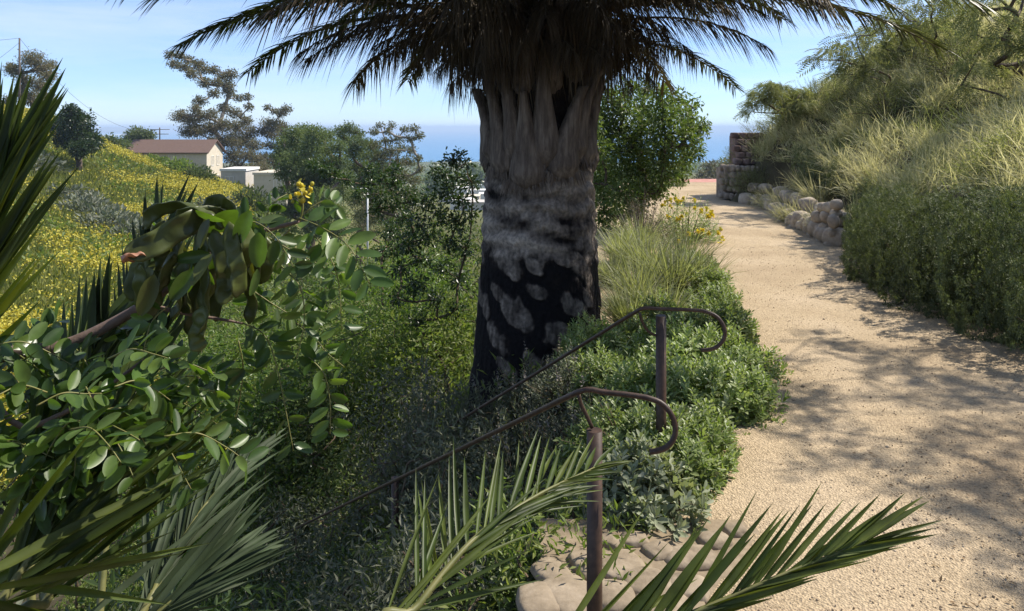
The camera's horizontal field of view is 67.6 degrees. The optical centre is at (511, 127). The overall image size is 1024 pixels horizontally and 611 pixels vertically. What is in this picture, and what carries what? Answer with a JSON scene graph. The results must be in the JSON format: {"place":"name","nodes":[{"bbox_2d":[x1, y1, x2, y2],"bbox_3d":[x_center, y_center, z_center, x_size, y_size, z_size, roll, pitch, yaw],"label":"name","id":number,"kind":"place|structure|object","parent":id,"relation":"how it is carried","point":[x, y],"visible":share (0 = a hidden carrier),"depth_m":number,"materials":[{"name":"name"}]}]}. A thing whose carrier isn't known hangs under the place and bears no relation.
{"place":"outdoors","nodes":[
{"label":"outdoors","id":0,"kind":"place"},
{"bbox_2d":[91,128,766,162],"bbox_3d":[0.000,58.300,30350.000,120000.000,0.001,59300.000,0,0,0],"label":"sea","id":1,"kind":"structure","parent":0,"point":[434,143],"depth_m":3413.08,"materials":[{"name":"blue liquid"}]},
{"bbox_2d":[0,0,1010,127],"label":"sky","id":2,"kind":"structure","parent":0,"point":[114,62],"materials":[{"name":"blue"}]},
{"bbox_2d":[0,32,1023,610],"bbox_3d":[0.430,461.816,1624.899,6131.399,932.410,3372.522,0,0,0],"label":"ground","id":3,"kind":"structure","parent":0,"point":[774,172],"depth_m":17.59,"materials":[{"name":"soil"}]},
{"bbox_2d":[1,46,60,106],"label":"eucalyptus tree","id":4,"kind":"object","parent":3,"relation":"on","point":[11,69],"visible":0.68,"depth_m":111.08,"materials":[{"name":"green plant"}]},
{"bbox_2d":[0,296,143,609],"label":"slope bush","id":5,"kind":"object","parent":3,"relation":"on","point":[77,598],"visible":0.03,"depth_m":14.53,"materials":[{"name":"green plant"}]},
{"bbox_2d":[47,102,105,169],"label":"dark tree","id":6,"kind":"object","parent":3,"relation":"on","point":[83,139],"visible":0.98,"depth_m":78.95,"materials":[{"name":"green plant"}]},
{"bbox_2d":[70,202,142,228],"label":"sagebrush","id":7,"kind":"object","parent":3,"relation":"on","point":[106,213],"visible":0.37,"depth_m":57.45,"materials":[{"name":"plant"}]},
{"bbox_2d":[0,103,261,508],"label":"mustard meadow","id":8,"kind":"structure","parent":3,"relation":"on","point":[55,279],"depth_m":54.24,"materials":[{"name":"yellow plant"}]},
{"bbox_2d":[0,58,297,610],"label":"young palm","id":9,"kind":"object","parent":3,"relation":"on","point":[214,560],"visible":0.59,"depth_m":1.01,"materials":[{"name":"green plant"}]},
{"bbox_2d":[69,315,232,610],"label":"slope bush","id":10,"kind":"object","parent":3,"relation":"on","point":[117,570],"visible":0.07,"depth_m":12.88,"materials":[{"name":"green plant"}]},
{"bbox_2d":[6,131,305,389],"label":"hillside scrub","id":11,"kind":"object","parent":3,"relation":"on","point":[88,238],"visible":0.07,"depth_m":51.05,"materials":[{"name":"green plant"}]},
{"bbox_2d":[50,544,295,610],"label":"slope shrub","id":12,"kind":"object","parent":3,"relation":"on","point":[227,596],"visible":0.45,"depth_m":2.67,"materials":[{"name":"green plant"}]},
{"bbox_2d":[128,139,225,179],"bbox_3d":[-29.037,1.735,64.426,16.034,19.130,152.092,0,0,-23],"label":"house","id":13,"kind":"structure","parent":3,"relation":"on","point":[208,152],"depth_m":126.33,"materials":[{"name":"beige paint"}]},
{"bbox_2d":[78,311,305,610],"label":"slope bush","id":14,"kind":"object","parent":3,"relation":"on","point":[212,344],"visible":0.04,"depth_m":9.92,"materials":[{"name":"green plant"}]},
{"bbox_2d":[0,178,393,534],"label":"flowering shrub","id":15,"kind":"object","parent":3,"relation":"on","point":[214,270],"visible":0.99,"depth_m":0.99,"materials":[{"name":"green plant"}]},
{"bbox_2d":[163,49,276,170],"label":"eucalyptus tree","id":16,"kind":"object","parent":3,"relation":"on","point":[197,116],"visible":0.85,"depth_m":136.38,"materials":[{"name":"green plant"}]},
{"bbox_2d":[175,524,308,610],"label":"slope shrub","id":17,"kind":"object","parent":3,"relation":"on","point":[246,593],"visible":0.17,"depth_m":7.08,"materials":[{"name":"green plant"}]},
{"bbox_2d":[138,347,354,610],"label":"slope bush","id":18,"kind":"object","parent":3,"relation":"on","point":[239,426],"visible":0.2,"depth_m":8.26,"materials":[{"name":"green plant"}]},
{"bbox_2d":[172,294,331,581],"bbox_3d":[-3.500,4.515,11.068,3.040,4.525,3.062,0,0,36],"label":"slope bush","id":19,"kind":"object","parent":3,"relation":"on","point":[232,333],"visible":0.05,"depth_m":10.68,"materials":[{"name":"green plant"}]},
{"bbox_2d":[256,102,293,168],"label":"eucalyptus tree","id":20,"kind":"object","parent":3,"relation":"on","point":[269,127],"visible":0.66,"depth_m":142.85,"materials":[{"name":"green plant"}]},
{"bbox_2d":[213,257,350,406],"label":"slope bush","id":21,"kind":"object","parent":3,"relation":"on","point":[285,290],"visible":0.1,"depth_m":21.79,"materials":[{"name":"green plant"}]},
{"bbox_2d":[236,485,352,610],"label":"slope shrub","id":22,"kind":"object","parent":3,"relation":"on","point":[277,516],"visible":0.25,"depth_m":7.59,"materials":[{"name":"green plant"}]},
{"bbox_2d":[190,333,399,608],"bbox_3d":[-2.254,3.818,8.492,2.500,2.916,2.394,0,0,0],"label":"slope bush","id":23,"kind":"object","parent":3,"relation":"on","point":[308,410],"visible":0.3,"depth_m":8.25,"materials":[{"name":"green plant"}]},
{"bbox_2d":[223,536,387,610],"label":"slope shrub","id":24,"kind":"object","parent":3,"relation":"on","point":[293,582],"visible":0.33,"depth_m":5.64,"materials":[{"name":"green plant"}]},
{"bbox_2d":[217,307,399,582],"bbox_3d":[-2.380,3.832,9.114,2.598,3.299,2.664,0,0,-40],"label":"slope bush","id":25,"kind":"object","parent":3,"relation":"on","point":[331,389],"visible":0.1,"depth_m":8.88,"materials":[{"name":"green plant"}]},
{"bbox_2d":[263,121,357,251],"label":"broad tree","id":26,"kind":"object","parent":3,"relation":"on","point":[291,162],"visible":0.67,"depth_m":73.76,"materials":[{"name":"green plant"}]},
{"bbox_2d":[58,320,580,610],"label":"undergrowth","id":27,"kind":"object","parent":3,"relation":"on","point":[136,586],"visible":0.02,"depth_m":7.76,"materials":[{"name":"green plant"}]},
{"bbox_2d":[253,476,389,606],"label":"slope shrub","id":28,"kind":"object","parent":3,"relation":"on","point":[315,533],"visible":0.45,"depth_m":6.58,"materials":[{"name":"green plant"}]},
{"bbox_2d":[274,400,385,557],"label":"slope shrub","id":29,"kind":"object","parent":3,"relation":"on","point":[319,456],"visible":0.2,"depth_m":8.35,"materials":[{"name":"green plant"}]},
{"bbox_2d":[279,515,402,610],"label":"slope shrub","id":30,"kind":"object","parent":3,"relation":"on","point":[338,560],"visible":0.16,"depth_m":5.29,"materials":[{"name":"green plant"}]},
{"bbox_2d":[278,530,414,610],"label":"slope shrub","id":31,"kind":"object","parent":3,"relation":"on","point":[323,571],"visible":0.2,"depth_m":4.73,"materials":[{"name":"green plant"}]},
{"bbox_2d":[296,419,399,555],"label":"slope shrub","id":32,"kind":"object","parent":3,"relation":"on","point":[345,485],"visible":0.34,"depth_m":7.14,"materials":[{"name":"green plant"}]},
{"bbox_2d":[332,120,391,264],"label":"olive tree","id":33,"kind":"object","parent":3,"relation":"on","point":[359,151],"visible":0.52,"depth_m":87.51,"materials":[{"name":"green plant"}]},
{"bbox_2d":[305,155,427,424],"bbox_3d":[-2.292,3.175,11.917,2.027,5.463,1.430,0,0,0],"label":"leggy shrub","id":34,"kind":"object","parent":3,"relation":"on","point":[392,182],"visible":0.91,"depth_m":11.78,"materials":[{"name":"green plant"}]},
{"bbox_2d":[271,290,463,535],"bbox_3d":[-1.817,3.608,9.524,2.858,3.336,2.635,0,0,0],"label":"slope bush","id":35,"kind":"object","parent":3,"relation":"on","point":[376,315],"visible":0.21,"depth_m":9.20,"materials":[{"name":"green plant"}]},
{"bbox_2d":[279,268,471,476],"bbox_3d":[-1.640,3.593,10.517,2.866,3.374,2.970,0,0,25],"label":"slope bush","id":36,"kind":"object","parent":3,"relation":"on","point":[363,309],"visible":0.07,"depth_m":10.37,"materials":[{"name":"green plant"}]},
{"bbox_2d":[295,289,476,500],"bbox_3d":[-1.211,3.270,9.347,2.733,2.556,2.422,0,0,0],"label":"slope bush","id":37,"kind":"object","parent":3,"relation":"on","point":[388,348],"visible":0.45,"depth_m":9.10,"materials":[{"name":"green plant"}]},
{"bbox_2d":[296,522,482,610],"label":"slope shrub","id":38,"kind":"object","parent":3,"relation":"on","point":[345,602],"visible":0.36,"depth_m":3.85,"materials":[{"name":"green plant"}]},
{"bbox_2d":[302,225,477,475],"bbox_3d":[-1.340,3.252,10.966,3.084,3.631,3.278,0,0,0],"label":"slope bush","id":39,"kind":"object","parent":3,"relation":"on","point":[404,281],"visible":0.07,"depth_m":10.86,"materials":[{"name":"green plant"}]},
{"bbox_2d":[347,186,436,268],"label":"brown brush tree","id":40,"kind":"object","parent":3,"relation":"on","point":[375,224],"visible":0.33,"depth_m":65.36,"materials":[{"name":"green plant"}]},
{"bbox_2d":[331,421,456,542],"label":"slope shrub","id":41,"kind":"object","parent":3,"relation":"on","point":[373,477],"visible":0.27,"depth_m":6.23,"materials":[{"name":"green plant"}]},
{"bbox_2d":[332,344,459,498],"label":"sage bush","id":42,"kind":"object","parent":3,"relation":"on","point":[385,406],"visible":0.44,"depth_m":7.42,"materials":[{"name":"green plant"}]},
{"bbox_2d":[365,120,426,245],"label":"wispy eucalyptus","id":43,"kind":"object","parent":3,"relation":"on","point":[382,158],"visible":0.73,"depth_m":79.19,"materials":[{"name":"green plant"}]},
{"bbox_2d":[324,503,495,610],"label":"slope shrub","id":44,"kind":"object","parent":3,"relation":"on","point":[379,568],"visible":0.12,"depth_m":4.20,"materials":[{"name":"green plant"}]},
{"bbox_2d":[366,267,477,441],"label":"slope bush","id":45,"kind":"object","parent":3,"relation":"on","point":[452,328],"visible":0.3,"depth_m":9.51,"materials":[{"name":"green plant"}]},
{"bbox_2d":[377,359,466,533],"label":"sage bush","id":46,"kind":"object","parent":3,"relation":"on","point":[406,437],"visible":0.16,"depth_m":6.54,"materials":[{"name":"green plant"}]},
{"bbox_2d":[365,205,482,376],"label":"slope bush","id":47,"kind":"object","parent":3,"relation":"on","point":[474,246],"visible":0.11,"depth_m":12.80,"materials":[{"name":"green plant"}]},
{"bbox_2d":[385,146,483,393],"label":"leggy shrub","id":48,"kind":"object","parent":3,"relation":"on","point":[426,237],"visible":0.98,"depth_m":9.22,"materials":[{"name":"green plant"}]},
{"bbox_2d":[366,358,525,531],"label":"sage bush","id":49,"kind":"object","parent":3,"relation":"on","point":[447,400],"visible":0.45,"depth_m":5.67,"materials":[{"name":"green plant"}]},
{"bbox_2d":[327,480,584,610],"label":"slope shrub","id":50,"kind":"object","parent":3,"relation":"on","point":[411,570],"visible":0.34,"depth_m":3.44,"materials":[{"name":"green plant"}]},
{"bbox_2d":[377,386,543,570],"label":"sage bush","id":51,"kind":"object","parent":3,"relation":"on","point":[445,471],"visible":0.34,"depth_m":5.05,"materials":[{"name":"green plant"}]},
{"bbox_2d":[256,387,677,610],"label":"handrail","id":52,"kind":"object","parent":3,"relation":"on","point":[594,537],"visible":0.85,"depth_m":2.50,"materials":[{"name":"black metal"}]},
{"bbox_2d":[378,449,586,610],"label":"slope shrub","id":53,"kind":"object","parent":3,"relation":"on","point":[487,556],"visible":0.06,"depth_m":3.55,"materials":[{"name":"green plant"}]},
{"bbox_2d":[437,371,531,503],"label":"sage bush","id":54,"kind":"object","parent":3,"relation":"on","point":[477,424],"visible":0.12,"depth_m":5.60,"materials":[{"name":"green plant"}]},
{"bbox_2d":[462,531,539,610],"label":"leafy shrub","id":55,"kind":"object","parent":3,"relation":"on","point":[513,574],"visible":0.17,"depth_m":3.30,"materials":[{"name":"green plant"}]},
{"bbox_2d":[286,306,726,526],"bbox_3d":[-1.719,3.690,5.326,3.058,5.544,10.858,0,0,-33],"label":"handrail","id":56,"kind":"object","parent":3,"relation":"on","point":[660,335],"visible":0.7,"depth_m":3.93,"materials":[{"name":"black metal"}]},
{"bbox_2d":[463,372,560,526],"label":"sage bush","id":57,"kind":"object","parent":3,"relation":"on","point":[507,450],"visible":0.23,"depth_m":4.97,"materials":[{"name":"green plant"}]},
{"bbox_2d":[471,341,569,457],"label":"sage bush","id":58,"kind":"object","parent":3,"relation":"on","point":[517,390],"visible":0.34,"depth_m":5.54,"materials":[{"name":"green plant"}]},
{"bbox_2d":[407,436,669,610],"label":"slope shrub","id":59,"kind":"object","parent":3,"relation":"on","point":[537,542],"visible":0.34,"depth_m":3.22,"materials":[{"name":"green plant"}]},
{"bbox_2d":[105,0,1011,437],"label":"date palm","id":60,"kind":"object","parent":3,"relation":"on","point":[537,70],"visible":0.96,"depth_m":6.29,"materials":[{"name":"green plant"}]},
{"bbox_2d":[521,382,611,489],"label":"sage bush","id":61,"kind":"object","parent":3,"relation":"on","point":[573,421],"visible":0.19,"depth_m":4.70,"materials":[{"name":"green plant"}]},
{"bbox_2d":[508,340,627,432],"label":"sage bush","id":62,"kind":"object","parent":3,"relation":"on","point":[558,385],"visible":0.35,"depth_m":5.21,"materials":[{"name":"green plant"}]},
{"bbox_2d":[549,309,627,368],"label":"leafy shrub","id":63,"kind":"object","parent":3,"relation":"on","point":[608,339],"visible":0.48,"depth_m":5.92,"materials":[{"name":"green plant"}]},
{"bbox_2d":[543,390,633,475],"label":"leafy shrub","id":64,"kind":"object","parent":3,"relation":"on","point":[564,456],"visible":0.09,"depth_m":4.46,"materials":[{"name":"green plant"}]},
{"bbox_2d":[553,340,637,411],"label":"leafy shrub","id":65,"kind":"object","parent":3,"relation":"on","point":[603,362],"visible":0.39,"depth_m":5.12,"materials":[{"name":"green plant"}]},
{"bbox_2d":[553,387,712,464],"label":"leafy shrub","id":66,"kind":"object","parent":3,"relation":"on","point":[646,416],"visible":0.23,"depth_m":4.11,"materials":[{"name":"green plant"}]},
{"bbox_2d":[515,518,759,610],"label":"flagstone landing","id":67,"kind":"object","parent":3,"relation":"on","point":[566,590],"visible":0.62,"depth_m":3.09,"materials":[{"name":"beige stone"}]},
{"bbox_2d":[598,258,677,329],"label":"grass clump","id":68,"kind":"object","parent":3,"relation":"on","point":[618,311],"visible":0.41,"depth_m":6.81,"materials":[{"name":"green plant"}]},
{"bbox_2d":[572,428,713,541],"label":"leafy shrub","id":69,"kind":"object","parent":3,"relation":"on","point":[644,483],"visible":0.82,"depth_m":3.52,"materials":[{"name":"green plant"}]},
{"bbox_2d":[598,237,692,301],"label":"grass clump","id":70,"kind":"object","parent":3,"relation":"on","point":[642,278],"visible":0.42,"depth_m":7.87,"materials":[{"name":"green plant"}]},
{"bbox_2d":[597,216,706,275],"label":"grass clump","id":71,"kind":"object","parent":3,"relation":"on","point":[638,250],"visible":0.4,"depth_m":9.04,"materials":[{"name":"green plant"}]},
{"bbox_2d":[592,74,712,234],"bbox_3d":[2.135,0.605,12.899,2.603,3.175,2.346,0,0,0],"label":"round tree","id":72,"kind":"object","parent":3,"relation":"on","point":[630,151],"visible":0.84,"depth_m":12.55,"materials":[{"name":"green plant"}]},
{"bbox_2d":[606,324,700,369],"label":"leafy shrub","id":73,"kind":"object","parent":3,"relation":"on","point":[648,346],"visible":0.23,"depth_m":5.50,"materials":[{"name":"green plant"}]},
{"bbox_2d":[591,338,726,414],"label":"leafy shrub","id":74,"kind":"object","parent":3,"relation":"on","point":[646,372],"visible":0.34,"depth_m":4.74,"materials":[{"name":"green plant"}]},
{"bbox_2d":[382,428,941,610],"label":"young palm","id":75,"kind":"object","parent":3,"relation":"on","point":[844,546],"visible":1,"depth_m":1.39,"materials":[{"name":"green palm leaf"}]},
{"bbox_2d":[628,284,709,331],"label":"leafy shrub","id":76,"kind":"object","parent":3,"relation":"on","point":[666,302],"visible":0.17,"depth_m":6.39,"materials":[{"name":"green plant"}]},
{"bbox_2d":[617,228,732,296],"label":"grass clump","id":77,"kind":"object","parent":3,"relation":"on","point":[683,269],"visible":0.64,"depth_m":8.15,"materials":[{"name":"green plant"}]},
{"bbox_2d":[622,311,733,365],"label":"leafy shrub","id":78,"kind":"object","parent":3,"relation":"on","point":[692,338],"visible":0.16,"depth_m":5.50,"materials":[{"name":"green plant"}]},
{"bbox_2d":[625,405,738,503],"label":"leafy shrub","id":79,"kind":"object","parent":3,"relation":"on","point":[700,454],"visible":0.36,"depth_m":3.79,"materials":[{"name":"green plant"}]},
{"bbox_2d":[641,189,724,244],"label":"flowering bush","id":80,"kind":"object","parent":3,"relation":"on","point":[709,216],"visible":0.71,"depth_m":12.04,"materials":[{"name":"yellow plant"}]},
{"bbox_2d":[607,353,765,434],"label":"leafy shrub","id":81,"kind":"object","parent":3,"relation":"on","point":[702,366],"visible":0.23,"depth_m":4.67,"materials":[{"name":"green plant"}]},
{"bbox_2d":[633,387,744,471],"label":"leafy shrub","id":82,"kind":"object","parent":3,"relation":"on","point":[718,435],"visible":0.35,"depth_m":4.19,"materials":[{"name":"green plant"}]},
{"bbox_2d":[677,260,742,298],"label":"leafy shrub","id":83,"kind":"object","parent":3,"relation":"on","point":[711,278],"visible":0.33,"depth_m":8.06,"materials":[{"name":"green plant"}]},
{"bbox_2d":[678,279,753,317],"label":"leafy shrub","id":84,"kind":"object","parent":3,"relation":"on","point":[718,288],"visible":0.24,"depth_m":7.18,"materials":[{"name":"green plant"}]},
{"bbox_2d":[683,292,761,349],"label":"leafy shrub","id":85,"kind":"object","parent":3,"relation":"on","point":[749,333],"visible":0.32,"depth_m":6.25,"materials":[{"name":"green plant"}]},
{"bbox_2d":[716,164,757,199],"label":"rubble wall","id":86,"kind":"structure","parent":3,"relation":"on","point":[725,192],"depth_m":19.02,"materials":[{"name":"stone"}]},
{"bbox_2d":[684,349,790,429],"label":"leafy shrub","id":87,"kind":"object","parent":3,"relation":"on","point":[750,400],"visible":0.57,"depth_m":4.69,"materials":[{"name":"green plant"}]},
{"bbox_2d":[691,316,794,392],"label":"leafy shrub","id":88,"kind":"object","parent":3,"relation":"on","point":[749,354],"visible":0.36,"depth_m":5.48,"materials":[{"name":"green plant"}]},
{"bbox_2d":[729,132,767,165],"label":"block wall","id":89,"kind":"structure","parent":3,"relation":"on","point":[736,146],"depth_m":19.64,"materials":[{"name":"grey stone"}]},
{"bbox_2d":[733,79,821,144],"bbox_3d":[6.444,-0.314,18.674,2.134,1.713,1.859,0,0,0],"label":"weeping tree","id":90,"kind":"object","parent":3,"relation":"on","point":[779,95],"visible":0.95,"depth_m":18.39,"materials":[{"name":"green plant"}]},
{"bbox_2d":[738,183,850,246],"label":"boulder wall","id":91,"kind":"structure","parent":3,"relation":"on","point":[830,213],"depth_m":12.80,"materials":[{"name":"stone"}]},
{"bbox_2d":[790,138,847,188],"bbox_3d":[6.387,0.727,15.618,1.325,1.027,1.420,0,0,17],"label":"rosemary mound","id":92,"kind":"object","parent":3,"relation":"on","point":[811,173],"visible":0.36,"depth_m":15.55,"materials":[{"name":"green plant"}]},
{"bbox_2d":[737,0,1023,202],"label":"bank grass","id":93,"kind":"structure","parent":3,"relation":"on","point":[937,149],"depth_m":13.58,"materials":[{"name":"grass"}]},
{"bbox_2d":[838,72,930,122],"bbox_3d":[7.668,-0.626,15.615,1.760,1.137,2.019,0,0,-30],"label":"bank brush","id":94,"kind":"object","parent":3,"relation":"on","point":[878,100],"visible":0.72,"depth_m":15.36,"materials":[{"name":"green plant"}]},
{"bbox_2d":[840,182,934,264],"bbox_3d":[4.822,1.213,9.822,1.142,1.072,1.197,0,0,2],"label":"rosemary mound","id":95,"kind":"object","parent":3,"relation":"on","point":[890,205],"visible":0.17,"depth_m":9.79,"materials":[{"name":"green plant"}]},
{"bbox_2d":[795,0,985,94],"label":"feathery tree","id":96,"kind":"object","parent":3,"relation":"on","point":[867,43],"visible":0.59,"depth_m":16.23,"materials":[{"name":"green plant"}]},
{"bbox_2d":[839,186,953,288],"bbox_3d":[4.512,1.260,8.983,1.250,1.150,1.339,0,0,18],"label":"rosemary mound","id":97,"kind":"object","parent":3,"relation":"on","point":[849,247],"visible":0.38,"depth_m":8.97,"materials":[{"name":"green plant"}]},
{"bbox_2d":[855,187,983,303],"bbox_3d":[4.411,1.258,8.287,1.274,1.225,1.215,0,0,20],"label":"rosemary mound","id":98,"kind":"object","parent":3,"relation":"on","point":[880,281],"visible":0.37,"depth_m":8.23,"materials":[{"name":"green plant"}]},
{"bbox_2d":[882,186,1023,322],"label":"rosemary mound","id":99,"kind":"object","parent":3,"relation":"on","point":[919,300],"visible":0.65,"depth_m":7.40,"materials":[{"name":"green plant"}]},
{"bbox_2d":[886,178,1021,243],"bbox_3d":[5.377,0.966,8.991,1.704,0.719,1.826,0,0,-18],"label":"rosemary mound","id":100,"kind":"object","parent":3,"relation":"on","point":[931,202],"visible":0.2,"depth_m":8.91,"materials":[{"name":"green plant"}]},
{"bbox_2d":[909,19,1019,81],"bbox_3d":[9.025,-1.493,15.089,2.053,1.327,2.356,0,0,21],"label":"bank brush","id":101,"kind":"object","parent":3,"relation":"on","point":[932,58],"visible":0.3,"depth_m":14.96,"materials":[{"name":"green plant"}]},
{"bbox_2d":[927,0,1023,109],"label":"feathery tree","id":102,"kind":"object","parent":3,"relation":"on","point":[994,65],"visible":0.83,"depth_m":12.51,"materials":[{"name":"green plant"}]},
{"bbox_2d":[929,184,1023,344],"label":"rosemary mound","id":103,"kind":"object","parent":3,"relation":"on","point":[955,321],"visible":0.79,"depth_m":6.77,"materials":[{"name":"green plant"}]},
{"bbox_2d":[944,115,1023,178],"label":"bank brush","id":104,"kind":"object","parent":3,"relation":"on","point":[992,141],"visible":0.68,"depth_m":9.39,"materials":[{"name":"green plant"}]},
{"bbox_2d":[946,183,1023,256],"bbox_3d":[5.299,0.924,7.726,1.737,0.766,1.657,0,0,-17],"label":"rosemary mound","id":105,"kind":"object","parent":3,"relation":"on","point":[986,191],"visible":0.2,"depth_m":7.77,"materials":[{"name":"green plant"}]},
{"bbox_2d":[985,180,1023,351],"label":"rosemary mound","id":106,"kind":"object","parent":3,"relation":"on","point":[1015,333],"visible":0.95,"depth_m":6.17,"materials":[{"name":"green plant"}]},
{"bbox_2d":[552,182,1023,610],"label":"path","id":107,"kind":"structure","parent":0,"point":[765,476],"depth_m":4.49,"materials":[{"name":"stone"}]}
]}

